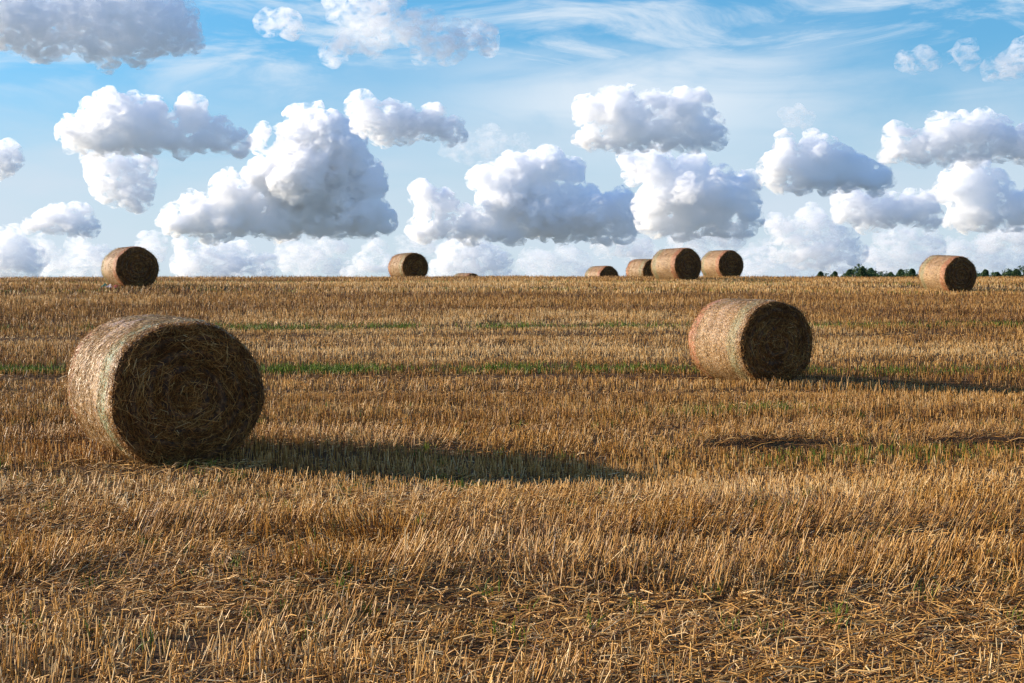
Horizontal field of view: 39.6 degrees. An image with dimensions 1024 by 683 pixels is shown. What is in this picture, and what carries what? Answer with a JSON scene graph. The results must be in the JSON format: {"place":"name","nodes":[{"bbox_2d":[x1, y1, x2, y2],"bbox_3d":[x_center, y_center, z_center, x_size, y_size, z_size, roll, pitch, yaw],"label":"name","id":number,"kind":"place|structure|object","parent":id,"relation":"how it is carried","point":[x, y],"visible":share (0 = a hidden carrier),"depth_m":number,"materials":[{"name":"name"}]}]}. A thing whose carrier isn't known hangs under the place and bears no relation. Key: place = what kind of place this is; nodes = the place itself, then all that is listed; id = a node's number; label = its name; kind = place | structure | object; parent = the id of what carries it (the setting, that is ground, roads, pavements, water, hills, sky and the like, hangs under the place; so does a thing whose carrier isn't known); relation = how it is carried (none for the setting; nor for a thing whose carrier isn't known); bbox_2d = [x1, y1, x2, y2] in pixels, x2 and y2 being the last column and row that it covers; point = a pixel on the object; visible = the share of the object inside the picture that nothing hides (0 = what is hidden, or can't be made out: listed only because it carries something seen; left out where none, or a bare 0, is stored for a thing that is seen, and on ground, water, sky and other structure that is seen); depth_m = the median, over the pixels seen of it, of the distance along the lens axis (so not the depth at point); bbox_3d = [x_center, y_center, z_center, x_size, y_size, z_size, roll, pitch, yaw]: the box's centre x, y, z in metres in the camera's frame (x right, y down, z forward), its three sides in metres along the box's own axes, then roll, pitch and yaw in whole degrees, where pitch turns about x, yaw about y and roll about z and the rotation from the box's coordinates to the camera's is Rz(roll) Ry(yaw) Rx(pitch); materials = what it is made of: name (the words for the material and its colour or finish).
{"place":"outdoors","nodes":[
{"label":"outdoors","id":0,"kind":"place"},
{"bbox_2d":[0,279,1023,682],"bbox_3d":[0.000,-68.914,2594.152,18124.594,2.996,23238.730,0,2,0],"label":"ground","id":1,"kind":"structure","parent":0,"point":[774,443],"depth_m":11.18,"materials":[{"name":"soil"}]},
{"bbox_2d":[100,246,159,288],"bbox_3d":[-13.235,-2.545,49.258,1.605,1.502,1.772,-1,2,-34],"label":"straw bale","id":2,"kind":"object","parent":1,"relation":"on","point":[135,266],"visible":0.92,"depth_m":48.62},
{"bbox_2d":[62,311,273,467],"bbox_3d":[-3.528,0.496,14.487,1.668,1.555,1.794,-1,4,-32],"label":"straw bale","id":3,"kind":"object","parent":1,"relation":"on","point":[150,389],"visible":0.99,"depth_m":13.80},
{"bbox_2d":[388,252,428,276],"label":"straw bale","id":4,"kind":"object","parent":1,"relation":"on","point":[409,264],"visible":0.85,"depth_m":75.78},
{"bbox_2d":[454,273,477,276],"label":"straw bale","id":5,"kind":"object","parent":1,"relation":"on","point":[464,274],"visible":0.18,"depth_m":96.99},
{"bbox_2d":[0,306,1023,682],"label":"loose straw","id":6,"kind":"object","parent":1,"relation":"on","point":[764,652],"visible":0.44,"depth_m":7.62,"materials":[{"name":"beige plant"}]},
{"bbox_2d":[0,274,1023,682],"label":"stubble","id":7,"kind":"object","parent":1,"relation":"on","point":[976,300],"visible":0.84,"depth_m":14.15,"materials":[{"name":"beige plant"}]},
{"bbox_2d":[584,266,618,276],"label":"straw bale","id":8,"kind":"object","parent":1,"relation":"on","point":[600,271],"visible":0.42,"depth_m":87.84},
{"bbox_2d":[625,259,653,276],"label":"straw bale","id":9,"kind":"object","parent":1,"relation":"on","point":[639,267],"visible":0.43,"depth_m":81.25},
{"bbox_2d":[650,247,701,281],"bbox_3d":[7.069,-3.280,61.343,1.621,1.516,1.790,-1,1,-35],"label":"straw bale","id":10,"kind":"object","parent":1,"relation":"on","point":[679,263],"visible":0.9,"depth_m":60.75},
{"bbox_2d":[701,250,743,276],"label":"straw bale","id":11,"kind":"object","parent":1,"relation":"on","point":[724,263],"visible":0.9,"depth_m":70.80},
{"bbox_2d":[685,298,815,385],"bbox_3d":[4.109,-0.015,24.601,1.642,1.526,1.756,-1,3,-27],"label":"straw bale","id":12,"kind":"object","parent":1,"relation":"on","point":[729,339],"visible":0.97,"depth_m":23.99},
{"bbox_2d":[829,271,838,276],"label":"tree","id":13,"kind":"object","parent":1,"relation":"on","point":[834,273],"visible":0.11,"depth_m":209.47,"materials":[{"name":"green plant"}]},
{"bbox_2d":[844,269,853,276],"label":"tree","id":14,"kind":"object","parent":1,"relation":"on","point":[848,272],"visible":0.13,"depth_m":239.37,"materials":[{"name":"green plant"}]},
{"bbox_2d":[847,264,864,277],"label":"tree","id":15,"kind":"object","parent":1,"relation":"on","point":[855,271],"visible":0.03,"depth_m":229.41,"materials":[{"name":"green plant"}]},
{"bbox_2d":[856,267,867,277],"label":"tree","id":16,"kind":"object","parent":1,"relation":"on","point":[861,272],"visible":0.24,"depth_m":213.91,"materials":[{"name":"green plant"}]},
{"bbox_2d":[855,267,876,277],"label":"tree","id":17,"kind":"object","parent":1,"relation":"on","point":[868,273],"visible":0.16,"depth_m":215.76,"materials":[{"name":"green plant"}]},
{"bbox_2d":[876,271,889,277],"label":"tree","id":18,"kind":"object","parent":1,"relation":"on","point":[886,274],"visible":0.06,"depth_m":219.81,"materials":[{"name":"green plant"}]},
{"bbox_2d":[893,269,908,277],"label":"tree","id":19,"kind":"object","parent":1,"relation":"on","point":[901,275],"visible":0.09,"depth_m":232.71,"materials":[{"name":"green plant"}]},
{"bbox_2d":[904,268,915,276],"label":"tree","id":20,"kind":"object","parent":1,"relation":"on","point":[911,272],"visible":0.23,"depth_m":228.27,"materials":[{"name":"green plant"}]},
{"bbox_2d":[918,255,976,292],"bbox_3d":[15.747,-2.425,51.462,1.512,1.414,1.669,-1,5,-22],"label":"straw bale","id":21,"kind":"object","parent":1,"relation":"on","point":[948,272],"visible":0.91,"depth_m":50.87},
{"bbox_2d":[978,269,988,276],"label":"tree","id":22,"kind":"object","parent":1,"relation":"on","point":[985,272],"visible":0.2,"depth_m":230.00,"materials":[{"name":"green plant"}]},
{"bbox_2d":[996,268,1012,277],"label":"tree","id":23,"kind":"object","parent":1,"relation":"on","point":[1004,273],"visible":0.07,"depth_m":228.59,"materials":[{"name":"green plant"}]},
{"bbox_2d":[1011,269,1020,276],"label":"tree","id":24,"kind":"object","parent":1,"relation":"on","point":[1015,272],"visible":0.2,"depth_m":213.52,"materials":[{"name":"green plant"}]},
{"bbox_2d":[1014,265,1023,276],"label":"tree","id":25,"kind":"object","parent":1,"relation":"on","point":[1021,270],"visible":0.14,"depth_m":240.75,"materials":[{"name":"green plant"}]},
{"bbox_2d":[0,279,1023,656],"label":"green grass","id":26,"kind":"structure","parent":0,"point":[336,367],"depth_m":19.50,"materials":[{"name":"green plant"}]},
{"bbox_2d":[0,0,1023,277],"label":"sky","id":27,"kind":"structure","parent":0,"point":[236,138],"materials":[{"name":"blue"}]}
]}

